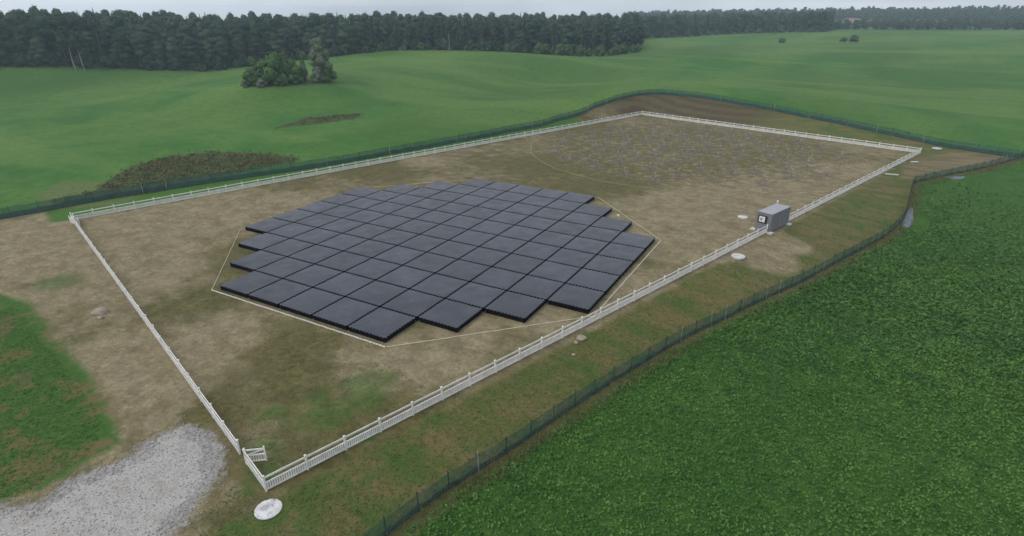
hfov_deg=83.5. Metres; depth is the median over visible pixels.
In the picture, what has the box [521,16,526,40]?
spruce tree
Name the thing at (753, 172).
dipole antenna
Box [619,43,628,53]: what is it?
bush
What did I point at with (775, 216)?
equipment container
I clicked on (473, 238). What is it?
antenna tile
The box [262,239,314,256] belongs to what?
antenna tile
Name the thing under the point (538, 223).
antenna tile
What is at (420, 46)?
bush
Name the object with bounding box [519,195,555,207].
antenna tile
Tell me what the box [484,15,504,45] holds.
broadleaf tree
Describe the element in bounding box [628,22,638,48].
broadleaf tree
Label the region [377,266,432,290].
antenna tile
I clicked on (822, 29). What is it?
bush
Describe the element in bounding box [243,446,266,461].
picket gate
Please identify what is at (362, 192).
antenna tile
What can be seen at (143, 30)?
broadleaf tree
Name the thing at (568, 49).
bush
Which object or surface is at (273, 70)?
bush
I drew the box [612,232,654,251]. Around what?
antenna tile
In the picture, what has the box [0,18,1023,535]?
ground
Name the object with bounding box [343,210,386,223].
antenna tile
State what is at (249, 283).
antenna tile
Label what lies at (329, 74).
bush
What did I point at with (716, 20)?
birch tree
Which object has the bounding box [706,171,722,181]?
dipole antenna
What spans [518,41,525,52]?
bush
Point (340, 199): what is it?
antenna tile
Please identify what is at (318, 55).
grey green tree
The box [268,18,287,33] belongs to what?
broadleaf tree
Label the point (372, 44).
bush
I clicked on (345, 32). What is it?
broadleaf tree
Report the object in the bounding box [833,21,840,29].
broadleaf tree
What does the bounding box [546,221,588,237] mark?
antenna tile
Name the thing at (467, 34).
spruce tree
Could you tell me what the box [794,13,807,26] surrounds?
broadleaf tree
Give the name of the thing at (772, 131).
white fence
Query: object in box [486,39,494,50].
bush
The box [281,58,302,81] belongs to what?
bush
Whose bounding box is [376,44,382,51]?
bush
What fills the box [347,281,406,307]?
antenna tile
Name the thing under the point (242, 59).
bush
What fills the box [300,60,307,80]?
bush
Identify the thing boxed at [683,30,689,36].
bush
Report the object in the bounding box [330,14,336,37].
spruce tree
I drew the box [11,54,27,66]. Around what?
bush
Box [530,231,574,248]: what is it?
antenna tile
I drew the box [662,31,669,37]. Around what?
bush
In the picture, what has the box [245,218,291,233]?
antenna tile
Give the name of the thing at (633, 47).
bush
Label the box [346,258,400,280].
antenna tile
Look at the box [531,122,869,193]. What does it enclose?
circular edging
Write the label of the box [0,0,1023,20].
sky
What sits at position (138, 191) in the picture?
fence
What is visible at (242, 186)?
white fence
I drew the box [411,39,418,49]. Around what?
bush
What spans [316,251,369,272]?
antenna tile
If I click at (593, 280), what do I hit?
antenna tile
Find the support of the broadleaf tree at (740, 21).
on the ground at (70, 130)
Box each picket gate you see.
[68,215,79,224]
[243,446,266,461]
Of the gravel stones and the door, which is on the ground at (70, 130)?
the gravel stones
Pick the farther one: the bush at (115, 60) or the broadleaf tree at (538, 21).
the broadleaf tree at (538, 21)
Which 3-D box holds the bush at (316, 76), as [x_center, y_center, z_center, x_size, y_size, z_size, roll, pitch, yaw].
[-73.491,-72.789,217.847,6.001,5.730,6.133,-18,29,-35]
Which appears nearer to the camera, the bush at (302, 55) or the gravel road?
the gravel road
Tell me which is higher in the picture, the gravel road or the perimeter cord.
the perimeter cord
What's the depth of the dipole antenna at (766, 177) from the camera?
110.27 m
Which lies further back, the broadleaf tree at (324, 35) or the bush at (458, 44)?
the bush at (458, 44)
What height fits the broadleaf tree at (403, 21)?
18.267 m
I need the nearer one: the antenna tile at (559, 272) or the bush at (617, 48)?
the antenna tile at (559, 272)
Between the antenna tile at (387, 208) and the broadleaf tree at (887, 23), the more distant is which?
the broadleaf tree at (887, 23)
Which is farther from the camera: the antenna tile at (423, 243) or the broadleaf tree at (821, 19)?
the broadleaf tree at (821, 19)
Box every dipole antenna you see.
[645,172,664,182]
[670,168,685,178]
[682,153,698,162]
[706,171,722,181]
[747,167,762,175]
[756,176,773,187]
[784,169,800,179]
[819,168,834,177]
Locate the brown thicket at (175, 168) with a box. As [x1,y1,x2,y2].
[53,150,298,204]
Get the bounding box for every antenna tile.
[220,271,280,297]
[230,250,284,271]
[238,233,288,251]
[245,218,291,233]
[249,279,310,307]
[256,257,312,279]
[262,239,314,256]
[268,223,315,238]
[273,209,316,222]
[280,288,342,318]
[285,264,341,287]
[289,245,341,264]
[292,228,340,244]
[295,214,340,227]
[298,201,339,213]
[313,297,377,329]
[315,272,373,297]
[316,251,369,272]
[318,234,367,251]
[319,218,364,233]
[320,205,362,218]
[321,194,360,204]
[342,187,380,197]
[343,198,383,209]
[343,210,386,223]
[344,224,390,239]
[345,240,395,258]
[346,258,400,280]
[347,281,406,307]
[348,307,414,342]
[364,190,402,201]
[366,202,406,214]
[368,214,411,228]
[371,229,417,245]
[374,246,424,265]
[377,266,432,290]
[382,290,442,320]
[383,184,419,193]
[386,194,424,205]
[390,206,431,219]
[394,219,438,234]
[399,235,446,252]
[404,253,456,273]
[405,187,441,198]
[410,198,449,210]
[411,274,467,299]
[415,210,457,224]
[419,299,481,332]
[421,224,466,240]
[423,181,457,191]
[428,191,465,201]
[428,241,476,259]
[435,202,474,214]
[437,260,489,282]
[442,215,484,229]
[445,184,480,194]
[447,282,504,311]
[450,230,495,247]
[452,195,489,206]
[460,207,500,219]
[460,247,509,267]
[461,178,494,187]
[468,188,504,199]
[470,220,512,236]
[471,267,525,291]
[477,199,515,211]
[480,236,526,254]
[483,182,517,191]
[485,291,544,322]
[487,211,528,225]
[493,192,529,203]
[493,254,543,276]
[499,225,543,242]
[504,203,542,216]
[507,185,542,195]
[509,275,563,303]
[513,242,559,260]
[516,216,557,231]
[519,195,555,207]
[529,261,579,284]
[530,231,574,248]
[531,207,570,220]
[533,189,567,199]
[546,199,582,212]
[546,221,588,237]
[547,248,594,269]
[548,284,603,313]
[559,192,594,203]
[561,212,600,226]
[563,237,608,255]
[567,268,618,295]
[574,204,611,217]
[578,226,620,243]
[584,255,632,278]
[591,217,631,232]
[598,243,644,264]
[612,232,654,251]
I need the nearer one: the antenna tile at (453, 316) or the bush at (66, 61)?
the antenna tile at (453, 316)
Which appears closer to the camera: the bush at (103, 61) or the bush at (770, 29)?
the bush at (103, 61)
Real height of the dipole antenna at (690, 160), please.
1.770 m
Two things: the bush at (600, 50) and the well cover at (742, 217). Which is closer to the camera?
the well cover at (742, 217)
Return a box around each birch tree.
[56,29,75,69]
[67,29,84,70]
[386,15,394,36]
[395,13,403,33]
[443,18,453,50]
[447,34,451,42]
[452,17,458,38]
[714,14,719,26]
[786,13,792,31]
[791,12,795,25]
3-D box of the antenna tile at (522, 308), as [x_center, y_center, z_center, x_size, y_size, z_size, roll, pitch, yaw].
[0.387,4.268,63.976,5.030,0.643,5.030,12,27,26]
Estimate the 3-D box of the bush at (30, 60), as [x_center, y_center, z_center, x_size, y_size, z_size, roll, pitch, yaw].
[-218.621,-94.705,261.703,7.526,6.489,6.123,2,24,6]
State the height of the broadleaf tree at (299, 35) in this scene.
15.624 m
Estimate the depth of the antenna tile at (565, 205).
96.98 m
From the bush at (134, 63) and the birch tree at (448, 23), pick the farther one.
the birch tree at (448, 23)
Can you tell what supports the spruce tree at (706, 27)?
on the ground at (70, 130)
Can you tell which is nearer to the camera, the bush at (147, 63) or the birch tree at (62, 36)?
the birch tree at (62, 36)
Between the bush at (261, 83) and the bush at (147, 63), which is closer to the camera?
the bush at (261, 83)
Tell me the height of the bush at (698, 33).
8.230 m
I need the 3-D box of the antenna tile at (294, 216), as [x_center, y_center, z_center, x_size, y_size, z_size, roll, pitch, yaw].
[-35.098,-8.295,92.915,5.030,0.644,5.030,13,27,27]
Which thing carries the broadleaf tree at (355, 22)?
on the ground at (70, 130)
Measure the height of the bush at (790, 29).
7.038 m
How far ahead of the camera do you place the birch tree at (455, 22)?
345.65 m
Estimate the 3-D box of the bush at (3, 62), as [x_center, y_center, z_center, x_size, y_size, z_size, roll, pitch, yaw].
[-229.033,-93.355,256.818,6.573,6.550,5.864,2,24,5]
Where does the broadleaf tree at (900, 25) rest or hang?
on the ground at (70, 130)
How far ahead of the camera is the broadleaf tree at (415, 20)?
349.79 m
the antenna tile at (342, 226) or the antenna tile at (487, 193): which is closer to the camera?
the antenna tile at (342, 226)
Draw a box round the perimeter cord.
[211,180,660,346]
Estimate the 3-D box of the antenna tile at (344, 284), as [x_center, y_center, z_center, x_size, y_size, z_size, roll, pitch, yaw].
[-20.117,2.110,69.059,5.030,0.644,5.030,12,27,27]
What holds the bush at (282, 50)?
on the ground at (70, 130)
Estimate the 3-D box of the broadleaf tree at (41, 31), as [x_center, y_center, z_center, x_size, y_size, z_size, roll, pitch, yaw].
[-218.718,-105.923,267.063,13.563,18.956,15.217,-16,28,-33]
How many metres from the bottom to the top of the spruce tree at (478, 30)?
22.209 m
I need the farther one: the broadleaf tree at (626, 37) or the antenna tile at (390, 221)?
the broadleaf tree at (626, 37)
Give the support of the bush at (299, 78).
on the ground at (70, 130)
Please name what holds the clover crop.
on the ground at (70, 130)
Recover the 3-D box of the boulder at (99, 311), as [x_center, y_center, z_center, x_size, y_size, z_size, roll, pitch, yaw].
[-45.513,4.743,63.379,1.749,0.828,1.211,-2,24,-5]
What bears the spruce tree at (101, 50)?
on the ground at (70, 130)
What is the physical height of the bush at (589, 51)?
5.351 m
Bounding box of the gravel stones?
[0,415,230,535]
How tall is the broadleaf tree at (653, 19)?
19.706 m
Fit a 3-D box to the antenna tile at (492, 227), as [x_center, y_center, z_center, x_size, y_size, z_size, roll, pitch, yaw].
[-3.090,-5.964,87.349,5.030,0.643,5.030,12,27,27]
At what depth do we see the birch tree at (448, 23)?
331.80 m
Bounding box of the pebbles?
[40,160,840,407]
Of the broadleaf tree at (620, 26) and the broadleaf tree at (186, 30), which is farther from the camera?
the broadleaf tree at (620, 26)
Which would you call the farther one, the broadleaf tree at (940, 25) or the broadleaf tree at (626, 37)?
the broadleaf tree at (940, 25)
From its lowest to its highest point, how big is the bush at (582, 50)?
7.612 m
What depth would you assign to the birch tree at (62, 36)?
259.91 m
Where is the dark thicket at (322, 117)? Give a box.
[274,113,359,127]
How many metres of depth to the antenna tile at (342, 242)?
81.42 m
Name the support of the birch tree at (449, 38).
on the ground at (70, 130)
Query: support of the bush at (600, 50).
on the ground at (70, 130)
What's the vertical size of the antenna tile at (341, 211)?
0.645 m
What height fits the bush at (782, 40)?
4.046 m
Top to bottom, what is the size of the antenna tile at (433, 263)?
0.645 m
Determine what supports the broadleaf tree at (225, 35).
on the ground at (70, 130)
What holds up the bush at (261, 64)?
on the ground at (70, 130)
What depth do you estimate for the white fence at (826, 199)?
106.86 m
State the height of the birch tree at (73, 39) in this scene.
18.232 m
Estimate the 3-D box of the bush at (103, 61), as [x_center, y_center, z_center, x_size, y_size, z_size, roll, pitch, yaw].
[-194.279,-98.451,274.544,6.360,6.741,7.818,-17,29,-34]
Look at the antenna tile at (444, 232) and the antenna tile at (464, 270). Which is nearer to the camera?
the antenna tile at (464, 270)
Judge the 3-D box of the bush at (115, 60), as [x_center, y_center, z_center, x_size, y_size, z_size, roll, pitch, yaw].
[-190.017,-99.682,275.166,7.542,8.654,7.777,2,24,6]
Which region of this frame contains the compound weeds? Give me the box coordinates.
[103,120,899,470]
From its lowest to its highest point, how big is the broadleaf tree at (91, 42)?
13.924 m
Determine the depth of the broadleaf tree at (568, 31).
351.38 m
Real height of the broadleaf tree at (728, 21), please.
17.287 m
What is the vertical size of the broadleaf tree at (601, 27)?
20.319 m
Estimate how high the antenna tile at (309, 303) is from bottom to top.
0.643 m
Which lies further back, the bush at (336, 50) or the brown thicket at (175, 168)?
the bush at (336, 50)
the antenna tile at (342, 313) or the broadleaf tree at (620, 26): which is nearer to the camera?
the antenna tile at (342, 313)
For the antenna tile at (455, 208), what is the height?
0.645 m
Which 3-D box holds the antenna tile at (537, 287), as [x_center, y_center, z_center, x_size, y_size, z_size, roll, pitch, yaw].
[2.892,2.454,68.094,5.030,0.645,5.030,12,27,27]
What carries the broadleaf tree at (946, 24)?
on the ground at (70, 130)
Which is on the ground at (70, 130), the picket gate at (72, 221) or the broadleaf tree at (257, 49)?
the broadleaf tree at (257, 49)
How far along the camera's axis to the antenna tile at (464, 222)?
89.17 m
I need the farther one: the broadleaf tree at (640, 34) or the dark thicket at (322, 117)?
the broadleaf tree at (640, 34)
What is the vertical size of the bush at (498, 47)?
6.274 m
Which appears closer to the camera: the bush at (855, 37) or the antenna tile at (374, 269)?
the antenna tile at (374, 269)
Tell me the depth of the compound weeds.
68.81 m
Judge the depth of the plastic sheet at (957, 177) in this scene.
114.90 m
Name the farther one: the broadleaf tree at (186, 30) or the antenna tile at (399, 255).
the broadleaf tree at (186, 30)
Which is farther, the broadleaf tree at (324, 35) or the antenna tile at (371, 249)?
the broadleaf tree at (324, 35)
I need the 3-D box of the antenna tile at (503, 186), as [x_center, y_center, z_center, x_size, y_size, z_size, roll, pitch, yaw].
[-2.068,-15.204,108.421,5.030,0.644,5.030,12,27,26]
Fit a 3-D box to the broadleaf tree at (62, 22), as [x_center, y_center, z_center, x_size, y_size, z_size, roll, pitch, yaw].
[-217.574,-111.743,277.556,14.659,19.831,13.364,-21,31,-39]
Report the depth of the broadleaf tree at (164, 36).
287.05 m
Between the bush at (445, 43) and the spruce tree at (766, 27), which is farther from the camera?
the spruce tree at (766, 27)
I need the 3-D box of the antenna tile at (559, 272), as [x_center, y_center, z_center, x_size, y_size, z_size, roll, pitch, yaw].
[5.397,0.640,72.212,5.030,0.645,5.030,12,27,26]
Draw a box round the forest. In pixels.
[0,4,1023,48]
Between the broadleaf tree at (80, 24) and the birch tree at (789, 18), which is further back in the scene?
the birch tree at (789, 18)
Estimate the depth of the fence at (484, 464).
54.36 m
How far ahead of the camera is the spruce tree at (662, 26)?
547.28 m
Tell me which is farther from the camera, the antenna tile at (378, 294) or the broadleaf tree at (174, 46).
the broadleaf tree at (174, 46)
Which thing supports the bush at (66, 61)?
on the ground at (70, 130)
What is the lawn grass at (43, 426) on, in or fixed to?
on the ground at (70, 130)
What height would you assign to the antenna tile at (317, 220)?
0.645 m
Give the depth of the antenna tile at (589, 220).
90.71 m
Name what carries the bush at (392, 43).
on the ground at (70, 130)
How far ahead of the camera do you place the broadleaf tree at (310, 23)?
325.20 m
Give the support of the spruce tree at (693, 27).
on the ground at (70, 130)
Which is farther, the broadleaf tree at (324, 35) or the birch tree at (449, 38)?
the birch tree at (449, 38)
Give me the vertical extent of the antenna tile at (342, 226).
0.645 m
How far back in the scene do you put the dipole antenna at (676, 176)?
115.94 m
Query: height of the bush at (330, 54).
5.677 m
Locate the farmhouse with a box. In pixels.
[844,18,859,22]
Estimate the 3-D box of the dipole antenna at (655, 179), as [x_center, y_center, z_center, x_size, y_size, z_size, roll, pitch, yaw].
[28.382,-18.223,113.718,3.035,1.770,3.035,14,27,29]
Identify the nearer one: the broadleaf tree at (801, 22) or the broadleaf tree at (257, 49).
the broadleaf tree at (257, 49)
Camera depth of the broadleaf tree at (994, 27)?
610.82 m
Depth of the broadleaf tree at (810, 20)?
580.45 m
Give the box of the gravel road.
[0,431,206,535]
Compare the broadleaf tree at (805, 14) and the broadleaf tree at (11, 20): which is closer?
the broadleaf tree at (11, 20)
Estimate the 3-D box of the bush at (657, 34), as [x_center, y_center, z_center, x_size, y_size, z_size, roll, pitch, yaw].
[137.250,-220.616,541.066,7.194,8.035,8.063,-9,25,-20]
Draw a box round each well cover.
[254,499,281,519]
[731,253,744,259]
[738,215,747,218]
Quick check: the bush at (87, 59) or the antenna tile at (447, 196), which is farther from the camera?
the bush at (87, 59)
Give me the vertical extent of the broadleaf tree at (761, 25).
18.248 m
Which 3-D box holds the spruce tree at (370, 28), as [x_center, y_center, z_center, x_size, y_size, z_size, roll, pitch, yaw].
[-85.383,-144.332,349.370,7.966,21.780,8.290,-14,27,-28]
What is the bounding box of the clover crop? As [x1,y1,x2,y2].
[400,178,1023,535]
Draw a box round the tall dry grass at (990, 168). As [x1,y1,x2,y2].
[386,156,1023,535]
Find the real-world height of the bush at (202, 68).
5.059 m
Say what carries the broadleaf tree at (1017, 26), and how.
on the ground at (70, 130)
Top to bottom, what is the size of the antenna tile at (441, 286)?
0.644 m
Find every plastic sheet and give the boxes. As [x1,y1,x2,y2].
[903,207,912,227]
[945,176,964,178]
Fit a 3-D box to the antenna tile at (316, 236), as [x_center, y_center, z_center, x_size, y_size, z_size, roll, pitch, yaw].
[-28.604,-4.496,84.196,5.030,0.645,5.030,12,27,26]
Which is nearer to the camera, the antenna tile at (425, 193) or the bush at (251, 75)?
the antenna tile at (425, 193)
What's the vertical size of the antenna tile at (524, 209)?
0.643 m
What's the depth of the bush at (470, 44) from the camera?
340.14 m
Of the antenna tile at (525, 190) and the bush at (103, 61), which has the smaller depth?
the antenna tile at (525, 190)
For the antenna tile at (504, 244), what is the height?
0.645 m
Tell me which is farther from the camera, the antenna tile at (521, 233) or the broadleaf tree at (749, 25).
the broadleaf tree at (749, 25)
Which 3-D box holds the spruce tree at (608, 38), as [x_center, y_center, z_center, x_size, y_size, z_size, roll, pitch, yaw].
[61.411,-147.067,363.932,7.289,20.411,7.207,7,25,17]
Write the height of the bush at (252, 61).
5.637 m
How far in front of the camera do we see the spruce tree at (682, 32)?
554.13 m
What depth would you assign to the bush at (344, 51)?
323.98 m
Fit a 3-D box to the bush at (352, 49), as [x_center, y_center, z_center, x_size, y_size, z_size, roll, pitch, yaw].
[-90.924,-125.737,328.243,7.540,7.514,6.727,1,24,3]
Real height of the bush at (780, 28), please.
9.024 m
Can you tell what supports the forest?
on the ground at (70, 130)
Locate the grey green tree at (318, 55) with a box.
[307,36,332,75]
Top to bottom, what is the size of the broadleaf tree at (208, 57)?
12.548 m
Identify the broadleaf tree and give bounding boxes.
[2,13,29,57]
[12,24,32,54]
[26,18,57,56]
[27,37,50,64]
[29,16,57,49]
[46,15,73,56]
[64,31,90,58]
[69,15,97,46]
[82,32,98,56]
[99,26,114,54]
[128,33,151,61]
[135,25,158,40]
[158,32,170,63]
[165,36,187,66]
[176,24,200,57]
[196,28,217,57]
[201,43,215,68]
[213,29,233,60]
[213,36,233,63]
[233,22,252,56]
[247,36,267,60]
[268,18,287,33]
[277,27,291,56]
[289,19,303,42]
[295,28,308,54]
[300,31,313,52]
[303,15,320,33]
[317,28,334,48]
[319,16,332,33]
[335,20,354,49]
[352,21,368,50]
[397,18,415,42]
[409,16,425,35]
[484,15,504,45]
[523,22,539,52]
[534,18,550,43]
[559,23,579,47]
[585,19,607,50]
[611,20,630,44]
[621,26,632,47]
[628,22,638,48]
[631,24,647,44]
[649,15,658,36]
[666,14,683,34]
[722,17,731,32]
[733,12,744,31]
[741,12,756,30]
[745,14,755,31]
[754,14,763,31]
[761,12,775,32]
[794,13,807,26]
[795,15,806,29]
[805,12,816,31]
[811,11,819,22]
[814,11,827,31]
[824,16,834,31]
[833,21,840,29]
[840,22,848,29]
[878,20,890,29]
[895,22,904,28]
[914,21,923,28]
[936,22,943,29]
[943,21,949,29]
[991,22,1000,29]
[1012,21,1021,29]
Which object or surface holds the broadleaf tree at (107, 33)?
on the ground at (70, 130)
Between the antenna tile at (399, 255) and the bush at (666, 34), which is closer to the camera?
the antenna tile at (399, 255)
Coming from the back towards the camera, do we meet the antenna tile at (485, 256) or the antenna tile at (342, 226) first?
the antenna tile at (342, 226)
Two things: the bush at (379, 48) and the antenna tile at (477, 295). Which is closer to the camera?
the antenna tile at (477, 295)
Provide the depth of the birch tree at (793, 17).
593.51 m
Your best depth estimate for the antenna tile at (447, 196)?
102.06 m
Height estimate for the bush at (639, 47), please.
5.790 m
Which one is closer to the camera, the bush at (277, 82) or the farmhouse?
the bush at (277, 82)
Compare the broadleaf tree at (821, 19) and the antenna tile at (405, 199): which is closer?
the antenna tile at (405, 199)
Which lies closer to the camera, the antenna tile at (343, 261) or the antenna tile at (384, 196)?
the antenna tile at (343, 261)
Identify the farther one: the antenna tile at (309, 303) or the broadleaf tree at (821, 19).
the broadleaf tree at (821, 19)
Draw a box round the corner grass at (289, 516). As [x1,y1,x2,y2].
[196,484,373,535]
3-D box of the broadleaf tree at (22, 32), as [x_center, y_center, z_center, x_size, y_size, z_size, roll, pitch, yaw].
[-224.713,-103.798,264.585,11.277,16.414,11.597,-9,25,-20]
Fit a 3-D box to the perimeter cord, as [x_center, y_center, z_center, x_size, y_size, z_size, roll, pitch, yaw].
[-10.077,-4.968,85.857,58.154,0.145,58.119,12,27,27]
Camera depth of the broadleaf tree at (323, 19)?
329.06 m
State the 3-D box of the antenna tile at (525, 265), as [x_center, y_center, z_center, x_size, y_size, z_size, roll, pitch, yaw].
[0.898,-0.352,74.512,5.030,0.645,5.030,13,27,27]
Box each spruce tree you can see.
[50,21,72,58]
[94,23,108,62]
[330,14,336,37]
[368,13,378,46]
[463,14,472,43]
[474,15,485,47]
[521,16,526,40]
[527,31,532,52]
[570,32,574,55]
[603,23,610,50]
[660,18,664,36]
[680,13,686,34]
[691,10,699,34]
[702,12,709,34]
[763,11,770,32]
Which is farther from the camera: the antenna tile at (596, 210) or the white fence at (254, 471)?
the antenna tile at (596, 210)
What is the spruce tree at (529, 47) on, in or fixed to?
on the ground at (70, 130)
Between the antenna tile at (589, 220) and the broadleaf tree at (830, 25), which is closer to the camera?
the antenna tile at (589, 220)
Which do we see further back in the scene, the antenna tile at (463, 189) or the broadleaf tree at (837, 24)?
the broadleaf tree at (837, 24)
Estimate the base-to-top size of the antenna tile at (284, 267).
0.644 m
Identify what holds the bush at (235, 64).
on the ground at (70, 130)
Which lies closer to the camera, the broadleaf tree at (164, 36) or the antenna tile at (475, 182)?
the antenna tile at (475, 182)
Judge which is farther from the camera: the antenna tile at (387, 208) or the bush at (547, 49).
the bush at (547, 49)
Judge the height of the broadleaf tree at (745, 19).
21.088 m
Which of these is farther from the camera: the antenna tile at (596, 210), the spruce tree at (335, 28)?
the spruce tree at (335, 28)
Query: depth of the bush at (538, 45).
335.13 m
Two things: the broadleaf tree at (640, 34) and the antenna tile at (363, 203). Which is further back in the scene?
the broadleaf tree at (640, 34)
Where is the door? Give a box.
[777,213,781,226]
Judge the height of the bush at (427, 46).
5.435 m
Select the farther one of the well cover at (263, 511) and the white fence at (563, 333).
the white fence at (563, 333)
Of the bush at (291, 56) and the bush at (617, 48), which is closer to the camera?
the bush at (291, 56)
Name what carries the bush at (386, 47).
on the ground at (70, 130)
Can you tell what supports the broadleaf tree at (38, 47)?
on the ground at (70, 130)
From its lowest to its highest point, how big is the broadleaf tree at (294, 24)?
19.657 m
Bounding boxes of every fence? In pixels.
[0,89,1023,218]
[69,212,240,454]
[71,111,641,218]
[242,449,264,488]
[262,224,768,491]
[364,152,1022,535]
[642,111,920,151]
[788,148,921,221]
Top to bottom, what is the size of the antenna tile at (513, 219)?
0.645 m
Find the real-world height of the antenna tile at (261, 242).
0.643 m
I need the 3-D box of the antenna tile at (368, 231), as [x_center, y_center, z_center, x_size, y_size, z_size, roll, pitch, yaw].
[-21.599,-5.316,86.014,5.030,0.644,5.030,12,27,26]
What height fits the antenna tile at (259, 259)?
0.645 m
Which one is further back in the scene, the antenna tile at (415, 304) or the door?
the door
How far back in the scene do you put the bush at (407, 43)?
339.18 m
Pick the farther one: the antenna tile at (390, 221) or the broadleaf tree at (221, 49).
the broadleaf tree at (221, 49)
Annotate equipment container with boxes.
[754,200,790,231]
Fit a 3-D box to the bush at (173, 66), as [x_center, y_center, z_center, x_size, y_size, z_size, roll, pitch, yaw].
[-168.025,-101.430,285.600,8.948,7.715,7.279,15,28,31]
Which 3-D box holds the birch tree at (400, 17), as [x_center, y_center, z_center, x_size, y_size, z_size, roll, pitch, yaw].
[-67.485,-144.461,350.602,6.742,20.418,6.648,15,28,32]
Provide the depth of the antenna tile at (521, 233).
84.58 m
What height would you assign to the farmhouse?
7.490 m
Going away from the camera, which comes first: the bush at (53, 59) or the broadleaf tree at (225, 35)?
the bush at (53, 59)
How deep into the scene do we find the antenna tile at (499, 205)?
97.60 m
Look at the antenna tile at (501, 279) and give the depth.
70.02 m
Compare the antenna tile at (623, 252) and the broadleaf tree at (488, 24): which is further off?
the broadleaf tree at (488, 24)
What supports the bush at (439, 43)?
on the ground at (70, 130)
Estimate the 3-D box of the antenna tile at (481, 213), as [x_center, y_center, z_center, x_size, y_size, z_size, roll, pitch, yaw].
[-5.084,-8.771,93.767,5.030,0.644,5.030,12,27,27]
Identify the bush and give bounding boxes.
[0,56,9,65]
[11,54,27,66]
[24,53,41,66]
[46,52,62,65]
[62,57,71,65]
[74,50,96,67]
[99,55,112,66]
[106,51,124,68]
[129,58,138,68]
[138,56,156,70]
[165,57,182,70]
[195,63,207,71]
[212,56,227,70]
[232,61,238,67]
[234,54,249,66]
[240,78,250,87]
[241,65,261,83]
[246,56,255,65]
[254,55,272,83]
[255,77,267,87]
[261,50,289,85]
[273,77,283,85]
[274,47,288,58]
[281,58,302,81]
[289,53,295,60]
[292,73,306,83]
[298,51,307,59]
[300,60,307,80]
[309,69,325,82]
[321,67,337,81]
[326,48,333,56]
[329,43,342,55]
[339,45,348,54]
[347,42,359,53]
[362,45,369,52]
[366,38,377,52]
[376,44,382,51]
[383,41,389,50]
[386,37,398,49]
[401,38,412,49]
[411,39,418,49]
[417,42,424,49]
[424,42,431,49]
[435,37,445,49]
[440,38,450,49]
[451,37,464,49]
[466,39,475,50]
[476,37,488,50]
[484,42,490,50]
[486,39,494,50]
[493,41,503,51]
[504,43,510,51]
[509,41,519,52]
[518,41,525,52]
[532,42,544,53]
[542,43,550,54]
[549,47,554,54]
[554,42,564,54]
[562,43,573,55]
[575,45,585,56]
[585,48,592,55]
[594,45,605,55]
[607,49,613,55]
[612,44,621,54]
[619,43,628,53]
[629,44,636,52]
[636,44,642,51]
[654,29,661,37]
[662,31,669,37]
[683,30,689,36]
[694,28,701,35]
[767,26,773,32]
[776,24,784,32]
[778,38,785,42]
[787,26,793,31]
[819,26,826,31]
[839,37,847,41]
[849,34,858,41]
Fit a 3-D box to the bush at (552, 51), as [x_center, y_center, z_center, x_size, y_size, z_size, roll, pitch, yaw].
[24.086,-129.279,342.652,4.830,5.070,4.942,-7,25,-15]
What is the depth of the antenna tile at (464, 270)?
72.27 m
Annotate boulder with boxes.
[90,307,108,315]
[576,334,586,340]
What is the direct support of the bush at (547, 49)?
on the ground at (70, 130)
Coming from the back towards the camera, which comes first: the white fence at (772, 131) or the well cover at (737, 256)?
the white fence at (772, 131)
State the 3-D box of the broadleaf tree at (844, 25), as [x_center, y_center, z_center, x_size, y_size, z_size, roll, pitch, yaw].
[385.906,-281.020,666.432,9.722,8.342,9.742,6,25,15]
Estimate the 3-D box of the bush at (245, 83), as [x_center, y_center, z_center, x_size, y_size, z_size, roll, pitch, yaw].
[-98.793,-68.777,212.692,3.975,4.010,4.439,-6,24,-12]
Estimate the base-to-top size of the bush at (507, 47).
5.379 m
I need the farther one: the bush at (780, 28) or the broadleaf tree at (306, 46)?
the bush at (780, 28)
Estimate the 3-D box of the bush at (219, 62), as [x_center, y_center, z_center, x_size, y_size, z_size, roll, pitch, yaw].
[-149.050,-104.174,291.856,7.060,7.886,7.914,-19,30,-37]
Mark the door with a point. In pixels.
(780, 215)
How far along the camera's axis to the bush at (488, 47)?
339.82 m
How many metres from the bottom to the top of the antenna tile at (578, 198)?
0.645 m
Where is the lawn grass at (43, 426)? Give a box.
[0,306,107,500]
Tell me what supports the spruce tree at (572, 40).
on the ground at (70, 130)
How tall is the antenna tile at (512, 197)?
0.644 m
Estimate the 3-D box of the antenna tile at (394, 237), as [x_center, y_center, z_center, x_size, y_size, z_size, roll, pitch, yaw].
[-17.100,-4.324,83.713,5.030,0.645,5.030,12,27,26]
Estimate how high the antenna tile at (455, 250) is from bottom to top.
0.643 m
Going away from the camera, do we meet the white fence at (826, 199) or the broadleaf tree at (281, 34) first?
the white fence at (826, 199)
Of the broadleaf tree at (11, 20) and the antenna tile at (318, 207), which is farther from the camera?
the broadleaf tree at (11, 20)
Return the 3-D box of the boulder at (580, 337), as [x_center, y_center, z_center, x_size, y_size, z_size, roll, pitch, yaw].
[7.055,7.049,58.231,1.109,0.485,0.928,1,24,3]
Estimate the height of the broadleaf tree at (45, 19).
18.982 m
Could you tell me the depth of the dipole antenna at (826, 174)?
116.38 m
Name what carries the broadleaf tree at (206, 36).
on the ground at (70, 130)
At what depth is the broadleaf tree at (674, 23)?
541.57 m
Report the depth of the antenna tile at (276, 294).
66.66 m
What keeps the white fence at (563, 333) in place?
on the ground at (70, 130)

